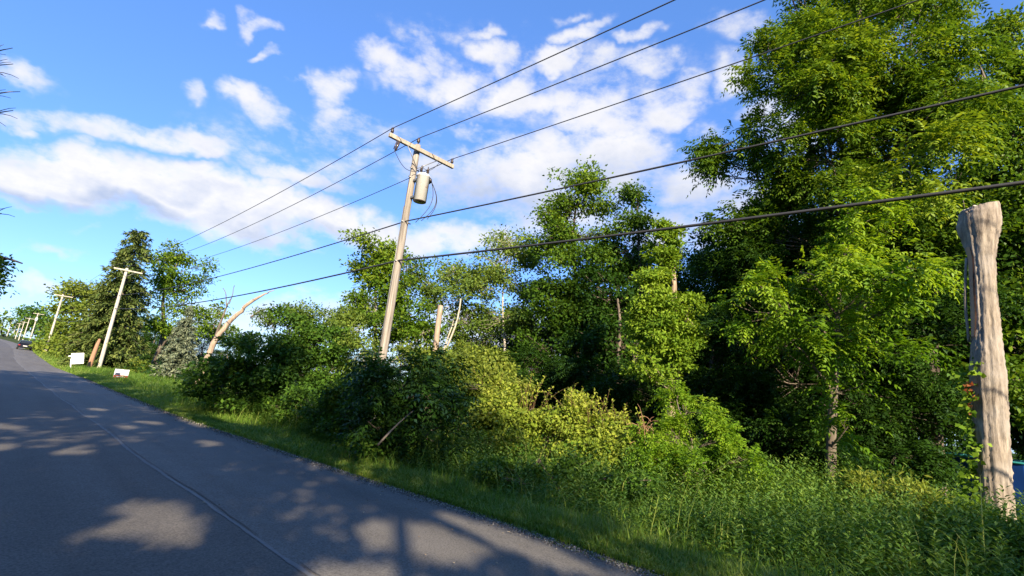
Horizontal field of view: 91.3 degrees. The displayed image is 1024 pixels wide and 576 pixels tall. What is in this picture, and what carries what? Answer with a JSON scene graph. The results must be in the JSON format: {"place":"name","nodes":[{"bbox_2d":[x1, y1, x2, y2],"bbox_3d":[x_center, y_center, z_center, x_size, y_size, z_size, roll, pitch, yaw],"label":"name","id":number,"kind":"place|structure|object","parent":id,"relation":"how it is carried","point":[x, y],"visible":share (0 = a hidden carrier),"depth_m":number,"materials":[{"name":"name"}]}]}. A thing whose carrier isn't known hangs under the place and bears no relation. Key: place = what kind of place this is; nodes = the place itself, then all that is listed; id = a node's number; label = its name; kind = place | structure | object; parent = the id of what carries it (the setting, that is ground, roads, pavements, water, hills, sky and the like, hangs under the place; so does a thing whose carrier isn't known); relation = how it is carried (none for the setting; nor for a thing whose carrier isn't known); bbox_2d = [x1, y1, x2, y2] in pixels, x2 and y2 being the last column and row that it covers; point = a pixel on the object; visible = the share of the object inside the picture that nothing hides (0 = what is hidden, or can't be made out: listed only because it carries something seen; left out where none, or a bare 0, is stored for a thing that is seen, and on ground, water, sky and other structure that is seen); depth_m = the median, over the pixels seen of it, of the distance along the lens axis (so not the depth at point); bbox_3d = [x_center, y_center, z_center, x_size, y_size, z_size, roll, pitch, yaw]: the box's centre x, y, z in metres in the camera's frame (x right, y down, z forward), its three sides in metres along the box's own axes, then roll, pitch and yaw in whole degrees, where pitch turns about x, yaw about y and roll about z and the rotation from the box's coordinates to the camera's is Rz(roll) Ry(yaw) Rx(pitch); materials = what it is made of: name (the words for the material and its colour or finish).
{"place":"outdoors","nodes":[
{"label":"outdoors","id":0,"kind":"place"},
{"bbox_2d":[0,339,643,575],"bbox_3d":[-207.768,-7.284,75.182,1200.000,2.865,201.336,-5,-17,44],"label":"road","id":1,"kind":"structure","parent":0,"point":[79,496],"depth_m":5.55,"materials":[{"name":"grey asphalt"}]},
{"bbox_2d":[16,340,31,349],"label":"parked car","id":2,"kind":"object","parent":1,"relation":"on","point":[22,344],"visible":0.79,"depth_m":83.01,"materials":[{"name":"paint"}]},
{"bbox_2d":[13,357,313,575],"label":"road joint","id":3,"kind":"object","parent":1,"relation":"on","point":[297,566],"visible":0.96,"depth_m":5.76,"materials":[{"name":"grey asphalt"}]},
{"bbox_2d":[105,426,257,534],"bbox_3d":[-5.466,2.592,7.531,8.263,0.018,0.124,-5,-16,43],"label":"road crack","id":4,"kind":"object","parent":1,"relation":"on","point":[178,480],"visible":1,"depth_m":6.52,"materials":[{"name":"black asphalt"}]},
{"bbox_2d":[80,377,663,575],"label":"gravel","id":5,"kind":"structure","parent":1,"relation":"on","point":[612,561],"depth_m":7.35,"materials":[{"name":"grey gravel"}]},
{"bbox_2d":[88,394,612,564],"bbox_3d":[-7.743,2.600,11.050,22.885,1.226,5.325,-4,-16,42],"label":"fallen branch","id":6,"kind":"object","parent":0,"point":[387,434],"depth_m":9.06,"materials":[{"name":"brown wood"}]},
{"bbox_2d":[0,335,1023,575],"bbox_3d":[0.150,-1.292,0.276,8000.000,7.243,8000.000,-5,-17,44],"label":"ground","id":7,"kind":"structure","parent":0,"point":[14,340],"depth_m":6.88,"materials":[{"name":"green plant"}]},
{"bbox_2d":[0,44,19,216],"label":"bare tree","id":8,"kind":"object","parent":7,"relation":"on","point":[8,108],"visible":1,"depth_m":9.72,"materials":[{"name":"green plant"}]},
{"bbox_2d":[0,253,22,297],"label":"roadside tree","id":9,"kind":"object","parent":7,"relation":"on","point":[3,265],"visible":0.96,"depth_m":20.43,"materials":[{"name":"green plant"}]},
{"bbox_2d":[0,310,27,339],"bbox_3d":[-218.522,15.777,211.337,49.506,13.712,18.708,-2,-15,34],"label":"deciduous tree","id":10,"kind":"object","parent":7,"relation":"on","point":[9,319],"visible":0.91,"depth_m":209.60,"materials":[{"name":"green plant"}]},
{"bbox_2d":[3,300,69,343],"bbox_3d":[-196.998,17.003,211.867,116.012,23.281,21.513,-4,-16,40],"label":"deciduous tree","id":11,"kind":"object","parent":7,"relation":"on","point":[22,314],"visible":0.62,"depth_m":215.75,"materials":[{"name":"green plant"}]},
{"bbox_2d":[28,333,61,354],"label":"shrub","id":12,"kind":"object","parent":7,"relation":"on","point":[50,346],"visible":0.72,"depth_m":75.10,"materials":[{"name":"green plant"}]},
{"bbox_2d":[44,293,73,352],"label":"utility pole","id":13,"kind":"object","parent":7,"relation":"on","point":[56,316],"visible":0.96,"depth_m":77.72,"materials":[{"name":"grey wood"}]},
{"bbox_2d":[39,331,92,357],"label":"shrub","id":14,"kind":"object","parent":7,"relation":"on","point":[60,342],"visible":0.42,"depth_m":61.83,"materials":[{"name":"green plant"}]},
{"bbox_2d":[37,276,108,345],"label":"deciduous tree","id":15,"kind":"object","parent":7,"relation":"on","point":[74,306],"visible":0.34,"depth_m":82.61,"materials":[{"name":"green plant"}]},
{"bbox_2d":[68,353,83,366],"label":"white sign","id":16,"kind":"object","parent":7,"relation":"on","point":[77,358],"visible":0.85,"depth_m":42.78,"materials":[{"name":"paint"}]},
{"bbox_2d":[87,339,100,366],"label":"broken post","id":17,"kind":"object","parent":7,"relation":"on","point":[93,355],"visible":0.85,"depth_m":44.65,"materials":[{"name":"brown wood"}]},
{"bbox_2d":[57,228,154,369],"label":"spruce tree","id":18,"kind":"object","parent":7,"relation":"on","point":[124,339],"visible":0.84,"depth_m":47.99,"materials":[{"name":"green plant"}]},
{"bbox_2d":[97,265,143,366],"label":"utility pole","id":19,"kind":"object","parent":7,"relation":"on","point":[104,348],"visible":0.96,"depth_m":46.15,"materials":[{"name":"grey wood"}]},
{"bbox_2d":[113,369,129,377],"bbox_3d":[-23.814,5.417,30.434,0.031,0.920,0.720,-3,-15,38],"label":"yard sign","id":20,"kind":"object","parent":7,"relation":"on","point":[119,372],"visible":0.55,"depth_m":30.44,"materials":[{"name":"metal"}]},
{"bbox_2d":[124,356,151,374],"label":"shrub","id":21,"kind":"object","parent":7,"relation":"on","point":[140,363],"visible":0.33,"depth_m":46.10,"materials":[{"name":"green plant"}]},
{"bbox_2d":[134,316,157,358],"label":"woodland tree","id":22,"kind":"object","parent":7,"relation":"on","point":[142,338],"visible":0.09,"depth_m":71.78,"materials":[{"name":"green plant"}]},
{"bbox_2d":[137,314,172,361],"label":"woodland tree","id":23,"kind":"object","parent":7,"relation":"on","point":[147,337],"visible":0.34,"depth_m":70.54,"materials":[{"name":"green plant"}]},
{"bbox_2d":[146,367,178,380],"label":"shrub","id":24,"kind":"object","parent":7,"relation":"on","point":[160,373],"visible":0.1,"depth_m":36.69,"materials":[{"name":"green plant"}]},
{"bbox_2d":[144,317,195,362],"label":"woodland tree","id":25,"kind":"object","parent":7,"relation":"on","point":[153,346],"visible":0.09,"depth_m":67.64,"materials":[{"name":"green plant"}]},
{"bbox_2d":[149,305,198,380],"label":"blue spruce tree","id":26,"kind":"object","parent":7,"relation":"on","point":[176,354],"visible":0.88,"depth_m":37.74,"materials":[{"name":"green plant"}]},
{"bbox_2d":[134,238,223,364],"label":"deciduous tree","id":27,"kind":"object","parent":7,"relation":"on","point":[169,279],"visible":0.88,"depth_m":55.70,"materials":[{"name":"green plant"}]},
{"bbox_2d":[189,322,222,367],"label":"woodland tree","id":28,"kind":"object","parent":7,"relation":"on","point":[201,350],"visible":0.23,"depth_m":67.47,"materials":[{"name":"green plant"}]},
{"bbox_2d":[198,299,240,347],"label":"deciduous tree","id":29,"kind":"object","parent":7,"relation":"on","point":[226,315],"visible":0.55,"depth_m":55.25,"materials":[{"name":"green plant"}]},
{"bbox_2d":[213,335,239,361],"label":"woodland tree","id":30,"kind":"object","parent":7,"relation":"on","point":[219,352],"visible":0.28,"depth_m":67.31,"materials":[{"name":"green plant"}]},
{"bbox_2d":[195,285,273,381],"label":"dead tree","id":31,"kind":"object","parent":7,"relation":"on","point":[218,332],"visible":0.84,"depth_m":31.22,"materials":[{"name":"beige wood"}]},
{"bbox_2d":[164,301,354,416],"bbox_3d":[-7.809,2.464,16.196,6.715,4.038,4.016,4,-12,14],"label":"broadleaf bush","id":32,"kind":"object","parent":7,"relation":"on","point":[289,353],"visible":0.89,"depth_m":15.35,"materials":[{"name":"green plant"}]},
{"bbox_2d":[244,297,364,384],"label":"bush","id":33,"kind":"object","parent":7,"relation":"on","point":[306,311],"visible":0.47,"depth_m":20.77,"materials":[{"name":"green plant"}]},
{"bbox_2d":[254,377,395,461],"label":"broadleaf bush","id":34,"kind":"object","parent":7,"relation":"on","point":[326,413],"visible":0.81,"depth_m":12.04,"materials":[{"name":"green plant"}]},
{"bbox_2d":[322,301,398,377],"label":"willow tree","id":35,"kind":"object","parent":7,"relation":"on","point":[350,317],"visible":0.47,"depth_m":22.73,"materials":[{"name":"green plant"}]},
{"bbox_2d":[352,342,387,378],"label":"woodland tree","id":36,"kind":"object","parent":7,"relation":"on","point":[364,356],"visible":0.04,"depth_m":49.43,"materials":[{"name":"green plant"}]},
{"bbox_2d":[338,224,448,361],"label":"maple tree","id":37,"kind":"object","parent":7,"relation":"on","point":[377,278],"visible":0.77,"depth_m":25.55,"materials":[{"name":"green plant"}]},
{"bbox_2d":[388,345,409,391],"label":"woodland tree","id":38,"kind":"object","parent":7,"relation":"on","point":[401,358],"visible":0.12,"depth_m":48.17,"materials":[{"name":"green plant"}]},
{"bbox_2d":[324,331,480,471],"bbox_3d":[-2.230,2.495,10.359,3.103,3.380,3.106,-5,-17,44],"label":"sumac bush","id":39,"kind":"object","parent":7,"relation":"on","point":[374,384],"visible":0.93,"depth_m":10.01,"materials":[{"name":"green plant"}]},
{"bbox_2d":[370,127,453,419],"bbox_3d":[-3.153,-0.063,14.875,1.139,9.813,2.500,-5,-17,44],"label":"utility pole","id":40,"kind":"object","parent":7,"relation":"on","point":[422,180],"visible":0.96,"depth_m":15.36,"materials":[{"name":"brown wood"}]},
{"bbox_2d":[18,0,674,323],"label":"power line","id":41,"kind":"object","parent":40,"relation":"attached to","point":[437,108],"visible":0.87,"depth_m":12.87,"materials":[{"name":"metal"}]},
{"bbox_2d":[22,0,764,323],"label":"power line","id":42,"kind":"object","parent":40,"relation":"attached to","point":[508,103],"visible":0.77,"depth_m":12.60,"materials":[{"name":"metal"}]},
{"bbox_2d":[87,0,918,295],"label":"power line","id":43,"kind":"object","parent":40,"relation":"attached to","point":[624,101],"visible":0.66,"depth_m":11.65,"materials":[{"name":"metal"}]},
{"bbox_2d":[9,180,1023,334],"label":"communication cable","id":44,"kind":"object","parent":40,"relation":"attached to","point":[994,186],"visible":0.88,"depth_m":8.51,"materials":[{"name":"metal"}]},
{"bbox_2d":[10,84,1023,330],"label":"power line","id":45,"kind":"object","parent":40,"relation":"attached to","point":[676,162],"visible":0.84,"depth_m":8.80,"materials":[{"name":"metal"}]},
{"bbox_2d":[423,305,442,429],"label":"dead tree","id":46,"kind":"object","parent":7,"relation":"on","point":[438,324],"visible":0.36,"depth_m":18.75,"materials":[{"name":"beige wood"}]},
{"bbox_2d":[430,298,460,429],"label":"dead tree","id":47,"kind":"object","parent":7,"relation":"on","point":[450,338],"visible":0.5,"depth_m":20.91,"materials":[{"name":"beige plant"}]},
{"bbox_2d":[401,254,512,352],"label":"birch tree","id":48,"kind":"object","parent":7,"relation":"on","point":[434,294],"visible":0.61,"depth_m":26.94,"materials":[{"name":"green plant"}]},
{"bbox_2d":[390,336,525,429],"bbox_3d":[-2.258,3.680,18.485,5.918,3.839,3.080,2,-13,21],"label":"yellow green bush","id":49,"kind":"object","parent":7,"relation":"on","point":[496,356],"visible":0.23,"depth_m":18.16,"materials":[{"name":"green plant"}]},
{"bbox_2d":[405,347,540,443],"bbox_3d":[-1.199,3.073,13.501,2.451,3.067,4.994,16,-15,-37],"label":"yellow green bush","id":50,"kind":"object","parent":7,"relation":"on","point":[479,363],"visible":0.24,"depth_m":13.20,"materials":[{"name":"green plant"}]},
{"bbox_2d":[481,318,516,354],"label":"woodland tree","id":51,"kind":"object","parent":7,"relation":"on","point":[497,338],"visible":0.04,"depth_m":33.91,"materials":[{"name":"green plant"}]},
{"bbox_2d":[445,224,560,350],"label":"birch tree","id":52,"kind":"object","parent":7,"relation":"on","point":[493,275],"visible":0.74,"depth_m":26.14,"materials":[{"name":"green plant"}]},
{"bbox_2d":[493,326,534,407],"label":"woodland tree","id":53,"kind":"object","parent":7,"relation":"on","point":[500,339],"visible":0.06,"depth_m":29.79,"materials":[{"name":"green plant"}]},
{"bbox_2d":[500,285,564,410],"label":"woodland tree","id":54,"kind":"object","parent":7,"relation":"on","point":[550,402],"visible":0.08,"depth_m":26.11,"materials":[{"name":"green plant"}]},
{"bbox_2d":[505,342,573,404],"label":"woodland shrub","id":55,"kind":"object","parent":7,"relation":"on","point":[521,355],"visible":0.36,"depth_m":20.18,"materials":[{"name":"green plant"}]},
{"bbox_2d":[451,375,647,477],"bbox_3d":[0.806,3.291,11.536,5.234,2.335,2.456,0,-14,30],"label":"bramble thicket","id":56,"kind":"object","parent":7,"relation":"on","point":[608,430],"visible":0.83,"depth_m":11.31,"materials":[{"name":"green plant"}]},
{"bbox_2d":[468,366,647,434],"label":"bramble canes","id":57,"kind":"object","parent":56,"relation":"attached to","point":[571,399],"visible":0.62,"depth_m":11.83,"materials":[{"name":"green plant"}]},
{"bbox_2d":[469,441,666,501],"bbox_3d":[0.970,3.336,8.808,3.428,1.256,1.828,4,-12,11],"label":"weedy bush","id":58,"kind":"object","parent":7,"relation":"on","point":[632,484],"visible":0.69,"depth_m":8.63,"materials":[{"name":"green plant"}]},
{"bbox_2d":[117,356,1023,520],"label":"undergrowth","id":59,"kind":"object","parent":7,"relation":"on","point":[179,378],"visible":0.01,"depth_m":30.92,"materials":[{"name":"green plant"}]},
{"bbox_2d":[507,154,639,423],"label":"tall tree","id":60,"kind":"object","parent":7,"relation":"on","point":[560,298],"visible":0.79,"depth_m":22.98,"materials":[{"name":"green plant"}]},
{"bbox_2d":[536,263,622,414],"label":"woodland tree","id":61,"kind":"object","parent":7,"relation":"on","point":[579,375],"visible":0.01,"depth_m":25.30,"materials":[{"name":"green plant"}]},
{"bbox_2d":[528,338,645,427],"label":"woodland shrub","id":62,"kind":"object","parent":7,"relation":"on","point":[557,384],"visible":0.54,"depth_m":18.89,"materials":[{"name":"green plant"}]},
{"bbox_2d":[182,387,1023,575],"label":"roadside weeds","id":63,"kind":"object","parent":7,"relation":"on","point":[801,495],"visible":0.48,"depth_m":7.22,"materials":[{"name":"green plant"}]},
{"bbox_2d":[537,178,688,443],"bbox_3d":[4.545,0.732,21.274,4.850,12.149,5.346,-5,-17,44],"label":"tall tree","id":64,"kind":"object","parent":7,"relation":"on","point":[633,197],"visible":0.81,"depth_m":21.09,"materials":[{"name":"green plant"}]},
{"bbox_2d":[547,348,683,429],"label":"woodland shrub","id":65,"kind":"object","parent":7,"relation":"on","point":[630,394],"visible":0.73,"depth_m":17.71,"materials":[{"name":"green plant"}]},
{"bbox_2d":[580,285,675,426],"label":"woodland tree","id":66,"kind":"object","parent":7,"relation":"on","point":[609,363],"visible":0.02,"depth_m":22.75,"materials":[{"name":"green plant"}]},
{"bbox_2d":[581,236,677,412],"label":"woodland tree","id":67,"kind":"object","parent":7,"relation":"on","point":[630,245],"depth_m":27.83,"materials":[{"name":"green plant"}]},
{"bbox_2d":[604,262,727,429],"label":"woodland tree","id":68,"kind":"object","parent":7,"relation":"on","point":[705,354],"visible":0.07,"depth_m":20.73,"materials":[{"name":"green plant"}]},
{"bbox_2d":[617,215,715,437],"bbox_3d":[4.349,1.544,14.276,2.596,7.712,2.249,7,-12,-1],"label":"vine covered trunk","id":69,"kind":"object","parent":7,"relation":"on","point":[670,334],"visible":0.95,"depth_m":14.17,"materials":[{"name":"leaf"},{"name":"bark"}]},
{"bbox_2d":[614,270,718,440],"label":"woodland tree","id":70,"kind":"object","parent":7,"relation":"on","point":[692,285],"visible":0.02,"depth_m":22.61,"materials":[{"name":"green plant"}]},
{"bbox_2d":[667,242,724,432],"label":"maple tree","id":71,"kind":"object","parent":7,"relation":"on","point":[684,250],"visible":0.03,"depth_m":25.22,"materials":[{"name":"green plant"}]},
{"bbox_2d":[622,377,781,505],"bbox_3d":[3.452,2.946,9.408,2.818,2.553,2.091,-5,-17,44],"label":"bush","id":72,"kind":"object","parent":7,"relation":"on","point":[719,430],"visible":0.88,"depth_m":9.46,"materials":[{"name":"green plant"}]},
{"bbox_2d":[629,404,658,454],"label":"dry twigs","id":73,"kind":"object","parent":72,"relation":"on","point":[641,427],"visible":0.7,"depth_m":9.85,"materials":[{"name":"brown wood"}]},
{"bbox_2d":[679,378,760,441],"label":"woodland shrub","id":74,"kind":"object","parent":7,"relation":"on","point":[720,392],"visible":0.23,"depth_m":15.15,"materials":[{"name":"green plant"}]},
{"bbox_2d":[669,223,792,438],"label":"woodland tree","id":75,"kind":"object","parent":7,"relation":"on","point":[700,255],"visible":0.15,"depth_m":19.45,"materials":[{"name":"green plant"}]},
{"bbox_2d":[683,388,794,475],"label":"woodland shrub","id":76,"kind":"object","parent":7,"relation":"on","point":[765,447],"visible":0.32,"depth_m":14.07,"materials":[{"name":"green plant"}]},
{"bbox_2d":[679,216,827,448],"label":"woodland tree","id":77,"kind":"object","parent":7,"relation":"on","point":[701,273],"visible":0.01,"depth_m":19.11,"materials":[{"name":"green plant"}]},
{"bbox_2d":[708,362,827,435],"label":"woodland shrub","id":78,"kind":"object","parent":7,"relation":"on","point":[754,377],"visible":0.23,"depth_m":14.64,"materials":[{"name":"green plant"}]},
{"bbox_2d":[694,187,844,468],"bbox_3d":[11.056,1.322,20.799,9.758,12.495,7.582,3,-13,17],"label":"woodland tree","id":79,"kind":"object","parent":7,"relation":"on","point":[745,190],"visible":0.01,"depth_m":20.60,"materials":[{"name":"green plant"}]},
{"bbox_2d":[724,394,858,480],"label":"woodland shrub","id":80,"kind":"object","parent":7,"relation":"on","point":[779,423],"visible":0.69,"depth_m":12.91,"materials":[{"name":"green plant"}]},
{"bbox_2d":[678,203,969,458],"bbox_3d":[9.224,1.557,15.783,8.370,9.284,6.324,4,-12,13],"label":"woodland tree","id":81,"kind":"object","parent":7,"relation":"on","point":[784,254],"visible":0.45,"depth_m":15.63,"materials":[{"name":"green plant"}]},
{"bbox_2d":[701,169,968,496],"bbox_3d":[7.498,1.288,12.153,5.560,7.883,3.642,-5,-17,44],"label":"young walnut tree","id":82,"kind":"object","parent":7,"relation":"on","point":[851,268],"visible":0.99,"depth_m":11.82,"materials":[{"name":"green plant"}]},
{"bbox_2d":[782,427,889,488],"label":"woodland shrub","id":83,"kind":"object","parent":7,"relation":"on","point":[864,462],"visible":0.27,"depth_m":12.11,"materials":[{"name":"green plant"}]},
{"bbox_2d":[715,200,961,472],"bbox_3d":[10.784,1.508,18.555,7.300,11.087,8.404,0,-13,27],"label":"woodland tree","id":84,"kind":"object","parent":7,"relation":"on","point":[831,215],"visible":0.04,"depth_m":17.90,"materials":[{"name":"green plant"}]},
{"bbox_2d":[676,0,1023,491],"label":"maple tree","id":85,"kind":"object","parent":7,"relation":"on","point":[826,80],"visible":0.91,"depth_m":15.12,"materials":[{"name":"green plant"}]},
{"bbox_2d":[777,159,1016,469],"bbox_3d":[13.367,0.913,19.002,9.872,13.063,7.671,1,-13,24],"label":"woodland tree","id":86,"kind":"object","parent":7,"relation":"on","point":[947,443],"visible":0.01,"depth_m":16.29,"materials":[{"name":"green plant"}]},
{"bbox_2d":[828,465,972,524],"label":"weedy bush","id":87,"kind":"object","parent":7,"relation":"on","point":[889,490],"visible":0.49,"depth_m":8.71,"materials":[{"name":"green plant"}]},
{"bbox_2d":[787,170,1016,472],"bbox_3d":[12.408,1.418,17.733,9.529,11.087,8.276,16,-15,-37],"label":"woodland tree","id":88,"kind":"object","parent":7,"relation":"on","point":[944,335],"visible":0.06,"depth_m":13.57,"materials":[{"name":"green plant"}]},
{"bbox_2d":[858,434,971,498],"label":"woodland shrub","id":89,"kind":"object","parent":7,"relation":"on","point":[931,463],"visible":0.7,"depth_m":11.78,"materials":[{"name":"green plant"}]},
{"bbox_2d":[875,436,961,490],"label":"woodland shrub","id":90,"kind":"object","parent":7,"relation":"on","point":[881,447],"visible":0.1,"depth_m":12.75,"materials":[{"name":"green plant"}]},
{"bbox_2d":[837,155,1023,496],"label":"woodland tree","id":91,"kind":"object","parent":7,"relation":"on","point":[930,381],"visible":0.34,"depth_m":13.36,"materials":[{"name":"green plant"}]},
{"bbox_2d":[846,154,1020,440],"bbox_3d":[15.501,0.882,19.006,9.266,13.631,7.200,7,-12,-1],"label":"woodland tree","id":92,"kind":"object","parent":7,"relation":"on","point":[919,422],"visible":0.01,"depth_m":18.16,"materials":[{"name":"green plant"}]},
{"bbox_2d":[849,183,1023,459],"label":"woodland tree","id":93,"kind":"object","parent":7,"relation":"on","point":[1014,437],"visible":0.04,"depth_m":15.94,"materials":[{"name":"green plant"}]},
{"bbox_2d":[924,498,1023,575],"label":"weedy bush","id":94,"kind":"object","parent":7,"relation":"on","point":[1011,532],"visible":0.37,"depth_m":6.71,"materials":[{"name":"green plant"}]},
{"bbox_2d":[929,450,1023,516],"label":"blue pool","id":95,"kind":"structure","parent":7,"relation":"on","point":[1018,474],"depth_m":13.64,"materials":[{"name":"blue plastic"}]},
{"bbox_2d":[936,163,1023,459],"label":"woodland tree","id":96,"kind":"object","parent":7,"relation":"on","point":[1010,256],"visible":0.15,"depth_m":14.63,"materials":[{"name":"green plant"}]},
{"bbox_2d":[941,1,1023,438],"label":"tall tree","id":97,"kind":"object","parent":7,"relation":"on","point":[1012,198],"visible":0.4,"depth_m":14.78,"materials":[{"name":"green plant"}]},
{"bbox_2d":[948,251,1023,456],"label":"woodland tree","id":98,"kind":"object","parent":7,"relation":"on","point":[1017,435],"visible":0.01,"depth_m":15.88,"materials":[{"name":"green plant"}]},
{"bbox_2d":[956,200,1016,522],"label":"dead tree","id":99,"kind":"object","parent":7,"relation":"on","point":[978,228],"visible":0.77,"depth_m":8.76,"materials":[{"name":"beige wood"}]},
{"bbox_2d":[948,357,992,506],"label":"ivy","id":100,"kind":"object","parent":99,"relation":"attached to","point":[969,414],"visible":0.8,"depth_m":8.69,"materials":[{"name":"green plant"}]},
{"bbox_2d":[951,249,1023,457],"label":"woodland tree","id":101,"kind":"object","parent":7,"relation":"on","point":[1014,321],"depth_m":16.66,"materials":[{"name":"green plant"}]},
{"bbox_2d":[0,0,1023,453],"label":"sky","id":102,"kind":"structure","parent":0,"point":[170,119],"materials":[{"name":"blue"}]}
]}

